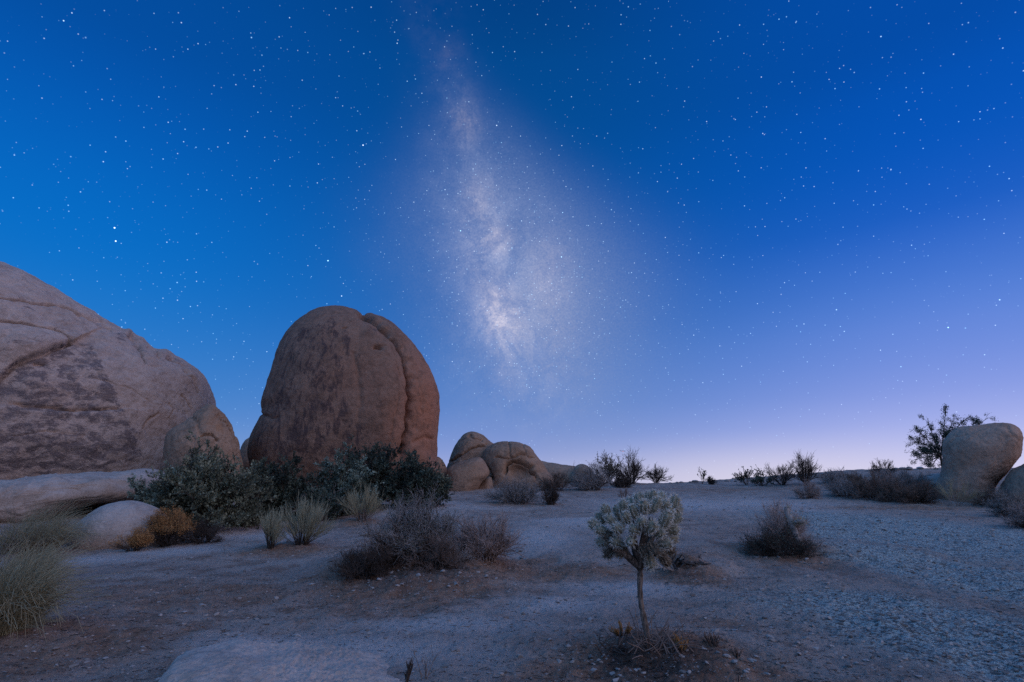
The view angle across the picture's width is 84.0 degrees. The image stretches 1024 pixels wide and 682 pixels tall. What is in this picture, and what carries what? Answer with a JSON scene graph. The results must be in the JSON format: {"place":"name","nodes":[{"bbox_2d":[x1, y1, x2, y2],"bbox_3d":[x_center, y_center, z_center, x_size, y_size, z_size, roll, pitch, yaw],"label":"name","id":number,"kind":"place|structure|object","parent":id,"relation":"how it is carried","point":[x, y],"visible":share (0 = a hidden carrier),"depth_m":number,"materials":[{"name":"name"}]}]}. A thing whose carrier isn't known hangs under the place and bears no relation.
{"place":"outdoors","nodes":[
{"label":"outdoors","id":0,"kind":"place"},
{"bbox_2d":[0,468,1023,681],"bbox_3d":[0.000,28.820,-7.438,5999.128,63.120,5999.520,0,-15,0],"label":"ground","id":1,"kind":"structure","parent":0,"point":[562,541],"depth_m":7.05,"materials":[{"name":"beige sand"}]},
{"bbox_2d":[2,536,86,585],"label":"grass clump","id":2,"kind":"object","parent":1,"relation":"on","point":[29,553],"visible":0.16,"depth_m":8.02,"materials":[{"name":"plant"}]},
{"bbox_2d":[0,497,113,555],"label":"grass clump","id":3,"kind":"object","parent":1,"relation":"on","point":[52,532],"visible":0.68,"depth_m":11.24,"materials":[{"name":"plant"}]},
{"bbox_2d":[0,529,126,642],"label":"grass clump","id":4,"kind":"object","parent":1,"relation":"on","point":[24,605],"visible":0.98,"depth_m":5.15,"materials":[{"name":"plant"}]},
{"bbox_2d":[0,468,167,522],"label":"rock slab","id":5,"kind":"object","parent":1,"relation":"on","point":[98,487],"visible":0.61,"depth_m":18.16,"materials":[{"name":"stone"}]},
{"bbox_2d":[0,261,215,479],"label":"granite outcrop","id":6,"kind":"object","parent":1,"relation":"on","point":[83,388],"visible":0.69,"depth_m":26.59,"materials":[{"name":"beige stone"}]},
{"bbox_2d":[66,500,174,549],"bbox_3d":[-8.837,4.338,12.942,2.096,1.373,2.028,0,-15,0],"label":"boulder","id":7,"kind":"object","parent":1,"relation":"on","point":[124,517],"visible":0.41,"depth_m":12.26,"materials":[{"name":"stone"}]},
{"bbox_2d":[103,526,155,551],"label":"rust shrub","id":8,"kind":"object","parent":1,"relation":"on","point":[140,539],"visible":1,"depth_m":11.72,"materials":[{"name":"brown plant"}]},
{"bbox_2d":[127,462,178,519],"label":"leafy shrub","id":9,"kind":"object","parent":1,"relation":"on","point":[141,494],"visible":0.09,"depth_m":17.68,"materials":[{"name":"green plant"}]},
{"bbox_2d":[132,503,198,546],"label":"rust shrub","id":10,"kind":"object","parent":1,"relation":"on","point":[162,526],"visible":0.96,"depth_m":12.44,"materials":[{"name":"brown plant"}]},
{"bbox_2d":[164,430,218,479],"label":"leafy shrub","id":11,"kind":"object","parent":1,"relation":"on","point":[194,451],"visible":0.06,"depth_m":19.73,"materials":[{"name":"green plant"}]},
{"bbox_2d":[179,517,226,544],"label":"dry shrub","id":12,"kind":"object","parent":1,"relation":"on","point":[204,531],"visible":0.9,"depth_m":12.89,"materials":[{"name":"plant"}]},
{"bbox_2d":[163,404,243,473],"bbox_3d":[-14.033,5.204,26.111,3.436,4.513,5.282,8,-17,-28],"label":"boulder","id":13,"kind":"object","parent":1,"relation":"on","point":[212,424],"visible":0.58,"depth_m":24.29,"materials":[{"name":"beige stone"}]},
{"bbox_2d":[135,438,278,532],"bbox_3d":[-8.041,3.877,14.878,3.532,2.623,3.066,0,-15,0],"label":"leafy shrub","id":14,"kind":"object","parent":1,"relation":"on","point":[202,491],"visible":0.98,"depth_m":14.52,"materials":[{"name":"green plant"}]},
{"bbox_2d":[240,438,249,472],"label":"boulder","id":15,"kind":"object","parent":1,"relation":"on","point":[243,451],"visible":0.17,"depth_m":41.51,"materials":[{"name":"beige stone"}]},
{"bbox_2d":[227,499,270,528],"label":"leafy shrub","id":16,"kind":"object","parent":1,"relation":"on","point":[256,520],"visible":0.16,"depth_m":15.77,"materials":[{"name":"green plant"}]},
{"bbox_2d":[245,456,290,520],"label":"leafy shrub","id":17,"kind":"object","parent":1,"relation":"on","point":[265,503],"visible":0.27,"depth_m":17.63,"materials":[{"name":"green plant"}]},
{"bbox_2d":[257,506,287,549],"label":"broom shrub","id":18,"kind":"object","parent":1,"relation":"on","point":[271,527],"visible":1,"depth_m":11.72,"materials":[{"name":"plant"}]},
{"bbox_2d":[158,638,402,681],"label":"rock slab","id":19,"kind":"object","parent":1,"relation":"on","point":[240,660],"visible":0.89,"depth_m":4.05,"materials":[{"name":"stone"}]},
{"bbox_2d":[260,451,324,518],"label":"leafy shrub","id":20,"kind":"object","parent":1,"relation":"on","point":[295,484],"visible":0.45,"depth_m":18.19,"materials":[{"name":"green plant"}]},
{"bbox_2d":[278,489,339,545],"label":"broom shrub","id":21,"kind":"object","parent":1,"relation":"on","point":[307,526],"visible":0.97,"depth_m":12.19,"materials":[{"name":"plant"}]},
{"bbox_2d":[279,480,353,519],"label":"leafy shrub","id":22,"kind":"object","parent":1,"relation":"on","point":[336,506],"visible":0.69,"depth_m":17.75,"materials":[{"name":"green plant"}]},
{"bbox_2d":[247,305,441,491],"bbox_3d":[-8.980,3.590,32.099,10.428,10.999,9.790,0,-15,0],"label":"boulder","id":23,"kind":"object","parent":1,"relation":"on","point":[338,376],"visible":0.84,"depth_m":28.14,"materials":[{"name":"brown stone"}]},
{"bbox_2d":[310,442,384,515],"bbox_3d":[-5.604,4.707,19.315,2.272,2.716,2.062,14,-20,-42],"label":"leafy shrub","id":24,"kind":"object","parent":1,"relation":"on","point":[354,479],"visible":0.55,"depth_m":19.14,"materials":[{"name":"green plant"}]},
{"bbox_2d":[328,539,398,583],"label":"dry shrub","id":25,"kind":"object","parent":1,"relation":"on","point":[352,566],"visible":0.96,"depth_m":8.04,"materials":[{"name":"plant"}]},
{"bbox_2d":[337,481,394,521],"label":"broom shrub","id":26,"kind":"object","parent":1,"relation":"on","point":[364,505],"visible":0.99,"depth_m":17.26,"materials":[{"name":"plant"}]},
{"bbox_2d":[330,433,413,506],"bbox_3d":[-5.004,4.979,21.476,3.354,3.066,3.214,9,-18,-31],"label":"leafy shrub","id":27,"kind":"object","parent":1,"relation":"on","point":[380,465],"visible":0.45,"depth_m":21.23,"materials":[{"name":"green plant"}]},
{"bbox_2d":[352,523,422,568],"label":"dry shrub","id":28,"kind":"object","parent":1,"relation":"on","point":[394,556],"visible":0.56,"depth_m":8.41,"materials":[{"name":"brown plant"}]},
{"bbox_2d":[347,484,467,566],"bbox_3d":[-1.548,2.885,8.914,1.759,1.406,2.120,0,-15,0],"label":"dry shrub","id":29,"kind":"object","parent":1,"relation":"on","point":[416,527],"visible":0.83,"depth_m":8.68,"materials":[{"name":"brown plant"}]},
{"bbox_2d":[403,656,414,681],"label":"seedling","id":30,"kind":"object","parent":1,"relation":"on","point":[408,672],"visible":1,"depth_m":3.95,"materials":[{"name":"plant"}]},
{"bbox_2d":[377,449,456,508],"bbox_3d":[-3.641,5.333,21.688,2.316,2.567,3.394,-11,-19,36],"label":"leafy shrub","id":31,"kind":"object","parent":1,"relation":"on","point":[423,479],"visible":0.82,"depth_m":21.17,"materials":[{"name":"green plant"}]},
{"bbox_2d":[405,636,443,680],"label":"seedling","id":32,"kind":"object","parent":1,"relation":"on","point":[426,670],"visible":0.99,"depth_m":4.17,"materials":[{"name":"grey plant"}]},
{"bbox_2d":[401,532,464,572],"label":"dry shrub","id":33,"kind":"object","parent":1,"relation":"on","point":[439,553],"visible":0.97,"depth_m":8.28,"materials":[{"name":"plant"}]},
{"bbox_2d":[424,459,453,506],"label":"leafy shrub","id":34,"kind":"object","parent":1,"relation":"on","point":[444,484],"visible":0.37,"depth_m":22.07,"materials":[{"name":"green plant"}]},
{"bbox_2d":[437,457,446,477],"bbox_3d":[-4.363,8.182,34.042,1.558,2.456,2.773,0,-15,0],"label":"boulder","id":35,"kind":"object","parent":1,"relation":"on","point":[444,468],"visible":0.13,"depth_m":33.27,"materials":[{"name":"beige stone"}]},
{"bbox_2d":[425,542,480,566],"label":"dry shrub","id":36,"kind":"object","parent":1,"relation":"on","point":[467,555],"visible":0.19,"depth_m":8.62,"materials":[{"name":"plant"}]},
{"bbox_2d":[445,457,489,490],"bbox_3d":[-2.627,8.005,32.533,2.701,2.675,3.398,0,-15,0],"label":"boulder","id":37,"kind":"object","parent":1,"relation":"on","point":[469,474],"visible":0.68,"depth_m":31.23,"materials":[{"name":"beige stone"}]},
{"bbox_2d":[446,431,493,468],"bbox_3d":[-2.619,8.508,38.063,4.218,4.820,4.854,0,-15,0],"label":"boulder","id":38,"kind":"object","parent":1,"relation":"on","point":[470,445],"visible":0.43,"depth_m":36.58,"materials":[{"name":"beige stone"}]},
{"bbox_2d":[478,476,493,488],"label":"boulder","id":39,"kind":"object","parent":1,"relation":"on","point":[486,483],"visible":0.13,"depth_m":33.04,"materials":[{"name":"beige stone"}]},
{"bbox_2d":[446,502,531,566],"bbox_3d":[-0.472,3.155,9.245,1.587,1.057,1.222,-7,-16,23],"label":"dry shrub","id":40,"kind":"object","parent":1,"relation":"on","point":[493,548],"visible":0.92,"depth_m":9.13,"materials":[{"name":"plant"}]},
{"bbox_2d":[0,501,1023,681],"bbox_3d":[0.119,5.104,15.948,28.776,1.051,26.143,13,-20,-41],"label":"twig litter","id":41,"kind":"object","parent":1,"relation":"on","point":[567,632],"visible":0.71,"depth_m":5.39,"materials":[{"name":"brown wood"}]},
{"bbox_2d":[475,470,549,505],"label":"dry shrub","id":42,"kind":"object","parent":1,"relation":"on","point":[524,493],"visible":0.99,"depth_m":23.57,"materials":[{"name":"grey plant"}]},
{"bbox_2d":[482,441,556,487],"bbox_3d":[0.678,8.459,36.008,5.313,4.180,4.932,0,-15,0],"label":"boulder","id":43,"kind":"object","parent":1,"relation":"on","point":[505,459],"visible":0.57,"depth_m":34.24,"materials":[{"name":"beige stone"}]},
{"bbox_2d":[537,480,560,504],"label":"dry shrub","id":44,"kind":"object","parent":1,"relation":"on","point":[553,496],"visible":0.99,"depth_m":23.14,"materials":[{"name":"plant"}]},
{"bbox_2d":[533,470,574,490],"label":"dry shrub","id":45,"kind":"object","parent":1,"relation":"on","point":[560,482],"visible":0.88,"depth_m":31.34,"materials":[{"name":"brown plant"}]},
{"bbox_2d":[542,461,574,481],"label":"rock ridge","id":46,"kind":"object","parent":1,"relation":"on","point":[555,467],"visible":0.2,"depth_m":42.75,"materials":[{"name":"beige stone"}]},
{"bbox_2d":[570,464,591,482],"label":"boulder","id":47,"kind":"object","parent":1,"relation":"on","point":[579,467],"visible":0.27,"depth_m":41.17,"materials":[{"name":"beige stone"}]},
{"bbox_2d":[568,461,615,490],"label":"dry shrub","id":48,"kind":"object","parent":1,"relation":"on","point":[589,481],"visible":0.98,"depth_m":31.33,"materials":[{"name":"plant"}]},
{"bbox_2d":[585,450,623,479],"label":"bare shrub","id":49,"kind":"object","parent":1,"relation":"on","point":[605,465],"visible":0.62,"depth_m":40.36,"materials":[{"name":"brown plant"}]},
{"bbox_2d":[608,620,632,637],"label":"grass tuft","id":50,"kind":"object","parent":1,"relation":"on","point":[628,629],"visible":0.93,"depth_m":5.01,"materials":[{"name":"plant"}]},
{"bbox_2d":[609,468,634,487],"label":"dry shrub","id":51,"kind":"object","parent":1,"relation":"on","point":[620,481],"visible":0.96,"depth_m":33.63,"materials":[{"name":"plant"}]},
{"bbox_2d":[616,487,628,499],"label":"bare shrub","id":52,"kind":"object","parent":1,"relation":"on","point":[622,493],"visible":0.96,"depth_m":24.82,"materials":[{"name":"plant"}]},
{"bbox_2d":[609,445,650,483],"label":"bare shrub","id":53,"kind":"object","parent":1,"relation":"on","point":[634,468],"visible":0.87,"depth_m":37.91,"materials":[{"name":"plant"}]},
{"bbox_2d":[586,488,684,642],"bbox_3d":[1.108,1.952,4.947,0.837,1.309,0.765,-5,-16,18],"label":"cholla cactus","id":54,"kind":"object","parent":1,"relation":"on","point":[664,530],"visible":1,"depth_m":4.84,"materials":[{"name":"green plant"}]},
{"bbox_2d":[587,629,684,661],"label":"dead twigs","id":55,"kind":"object","parent":1,"relation":"on","point":[620,649],"visible":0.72,"depth_m":4.62,"materials":[{"name":"wood"}]},
{"bbox_2d":[607,644,683,677],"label":"dead twigs","id":56,"kind":"object","parent":1,"relation":"on","point":[639,664],"visible":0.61,"depth_m":4.37,"materials":[{"name":"brown wood"}]},
{"bbox_2d":[641,462,673,482],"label":"bare shrub","id":57,"kind":"object","parent":1,"relation":"on","point":[655,473],"visible":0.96,"depth_m":40.26,"materials":[{"name":"plant"}]},
{"bbox_2d":[643,559,673,570],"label":"dead branch","id":58,"kind":"object","parent":1,"relation":"on","point":[664,568],"visible":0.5,"depth_m":8.93,"materials":[{"name":"grey wood"}]},
{"bbox_2d":[616,610,702,658],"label":"dead twigs","id":59,"kind":"object","parent":1,"relation":"on","point":[657,638],"visible":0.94,"depth_m":4.61,"materials":[{"name":"brown plant"}]},
{"bbox_2d":[671,631,687,652],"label":"grass tuft","id":60,"kind":"object","parent":1,"relation":"on","point":[680,648],"visible":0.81,"depth_m":4.55,"materials":[{"name":"brown plant"}]},
{"bbox_2d":[655,554,710,568],"bbox_3d":[2.807,3.554,9.035,0.810,0.376,0.734,3,-15,-12],"label":"dead stump","id":61,"kind":"object","parent":1,"relation":"on","point":[681,561],"visible":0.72,"depth_m":8.89,"materials":[{"name":"wood"}]},
{"bbox_2d":[697,468,706,483],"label":"bare shrub","id":62,"kind":"object","parent":1,"relation":"on","point":[702,475],"visible":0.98,"depth_m":37.56,"materials":[{"name":"brown plant"}]},
{"bbox_2d":[701,632,719,646],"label":"grass tuft","id":63,"kind":"object","parent":1,"relation":"on","point":[713,639],"visible":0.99,"depth_m":4.74,"materials":[{"name":"plant"}]},
{"bbox_2d":[706,476,716,484],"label":"bare shrub","id":64,"kind":"object","parent":1,"relation":"on","point":[710,480],"visible":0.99,"depth_m":36.08,"materials":[{"name":"brown plant"}]},
{"bbox_2d":[728,646,741,658],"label":"grass tuft","id":65,"kind":"object","parent":1,"relation":"on","point":[732,651],"visible":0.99,"depth_m":4.56,"materials":[{"name":"brown plant"}]},
{"bbox_2d":[732,466,753,484],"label":"bare shrub","id":66,"kind":"object","parent":1,"relation":"on","point":[743,477],"visible":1,"depth_m":34.71,"materials":[{"name":"brown plant"}]},
{"bbox_2d":[750,465,776,485],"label":"bare shrub","id":67,"kind":"object","parent":1,"relation":"on","point":[760,478],"visible":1,"depth_m":33.62,"materials":[{"name":"brown plant"}]},
{"bbox_2d":[763,461,797,484],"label":"bare shrub","id":68,"kind":"object","parent":1,"relation":"on","point":[784,476],"visible":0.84,"depth_m":33.29,"materials":[{"name":"plant"}]},
{"bbox_2d":[735,521,833,559],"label":"dry shrub","id":69,"kind":"object","parent":1,"relation":"on","point":[781,543],"visible":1,"depth_m":10.75,"materials":[{"name":"brown plant"}]},
{"bbox_2d":[744,493,831,547],"bbox_3d":[5.371,3.681,11.612,1.696,1.240,1.533,0,-15,0],"label":"dry shrub","id":70,"kind":"object","parent":1,"relation":"on","point":[778,521],"visible":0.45,"depth_m":11.41,"materials":[{"name":"plant"}]},
{"bbox_2d":[783,505,807,543],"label":"dead cactus","id":71,"kind":"object","parent":1,"relation":"on","point":[788,515],"visible":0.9,"depth_m":11.16,"materials":[{"name":"plant"}]},
{"bbox_2d":[786,450,822,484],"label":"bare shrub","id":72,"kind":"object","parent":1,"relation":"on","point":[804,469],"visible":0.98,"depth_m":32.40,"materials":[{"name":"plant"}]},
{"bbox_2d":[787,479,823,498],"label":"dry shrub","id":73,"kind":"object","parent":1,"relation":"on","point":[809,491],"visible":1,"depth_m":25.27,"materials":[{"name":"plant"}]},
{"bbox_2d":[817,469,843,489],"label":"dry shrub","id":74,"kind":"object","parent":1,"relation":"on","point":[831,477],"visible":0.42,"depth_m":28.40,"materials":[{"name":"plant"}]},
{"bbox_2d":[823,476,859,498],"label":"dry shrub","id":75,"kind":"object","parent":1,"relation":"on","point":[837,489],"visible":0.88,"depth_m":25.53,"materials":[{"name":"plant"}]},
{"bbox_2d":[818,467,869,481],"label":"dry shrub","id":76,"kind":"object","parent":1,"relation":"on","point":[838,474],"visible":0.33,"depth_m":32.55,"materials":[{"name":"plant"}]},
{"bbox_2d":[845,472,862,485],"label":"dry shrub","id":77,"kind":"object","parent":1,"relation":"on","point":[850,476],"visible":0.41,"depth_m":28.32,"materials":[{"name":"brown plant"}]},
{"bbox_2d":[845,470,894,500],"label":"dry shrub","id":78,"kind":"object","parent":1,"relation":"on","point":[865,487],"visible":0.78,"depth_m":24.78,"materials":[{"name":"brown plant"}]},
{"bbox_2d":[866,457,899,476],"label":"bare shrub","id":79,"kind":"object","parent":1,"relation":"on","point":[874,467],"visible":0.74,"depth_m":35.20,"materials":[{"name":"plant"}]},
{"bbox_2d":[868,462,906,488],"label":"dry shrub","id":80,"kind":"object","parent":1,"relation":"on","point":[890,476],"visible":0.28,"depth_m":26.10,"materials":[{"name":"plant"}]},
{"bbox_2d":[871,475,915,503],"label":"dry shrub","id":81,"kind":"object","parent":1,"relation":"on","point":[897,491],"visible":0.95,"depth_m":23.85,"materials":[{"name":"brown plant"}]},
{"bbox_2d":[891,466,936,489],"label":"dry shrub","id":82,"kind":"object","parent":1,"relation":"on","point":[906,473],"visible":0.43,"depth_m":26.54,"materials":[{"name":"plant"}]},
{"bbox_2d":[891,472,950,503],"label":"dry shrub","id":83,"kind":"object","parent":1,"relation":"on","point":[918,493],"visible":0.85,"depth_m":23.36,"materials":[{"name":"brown plant"}]},
{"bbox_2d":[918,473,939,488],"bbox_3d":[19.980,7.210,27.068,2.560,1.781,2.417,-10,-18,33],"label":"boulder","id":84,"kind":"object","parent":1,"relation":"on","point":[936,476],"visible":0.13,"depth_m":26.50,"materials":[{"name":"stone"}]},
{"bbox_2d":[906,403,995,469],"bbox_3d":[23.487,5.635,30.834,5.414,4.471,2.590,5,-16,-19],"label":"desert tree","id":85,"kind":"object","parent":1,"relation":"on","point":[932,449],"visible":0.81,"depth_m":30.67,"materials":[{"name":"green plant"}]},
{"bbox_2d":[931,478,986,505],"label":"dry shrub","id":86,"kind":"object","parent":1,"relation":"on","point":[952,492],"visible":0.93,"depth_m":22.77,"materials":[{"name":"plant"}]},
{"bbox_2d":[935,422,1023,503],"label":"boulder","id":87,"kind":"object","parent":1,"relation":"on","point":[979,457],"visible":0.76,"depth_m":23.59,"materials":[{"name":"stone"}]},
{"bbox_2d":[969,482,1014,505],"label":"dry shrub","id":88,"kind":"object","parent":1,"relation":"on","point":[985,497],"visible":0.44,"depth_m":22.38,"materials":[{"name":"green plant"}]},
{"bbox_2d":[980,483,1023,516],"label":"dry shrub","id":89,"kind":"object","parent":1,"relation":"on","point":[1000,504],"visible":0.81,"depth_m":18.92,"materials":[{"name":"grey plant"}]},
{"bbox_2d":[997,464,1023,504],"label":"boulder","id":90,"kind":"object","parent":1,"relation":"on","point":[1014,480],"visible":0.52,"depth_m":22.26,"materials":[{"name":"beige stone"}]},
{"bbox_2d":[997,500,1023,528],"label":"dry shrub","id":91,"kind":"object","parent":1,"relation":"on","point":[1017,519],"visible":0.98,"depth_m":16.17,"materials":[{"name":"plant"}]},
{"bbox_2d":[0,0,1023,482],"label":"sky","id":92,"kind":"structure","parent":0,"point":[718,237],"materials":[{"name":"blue"}]}
]}

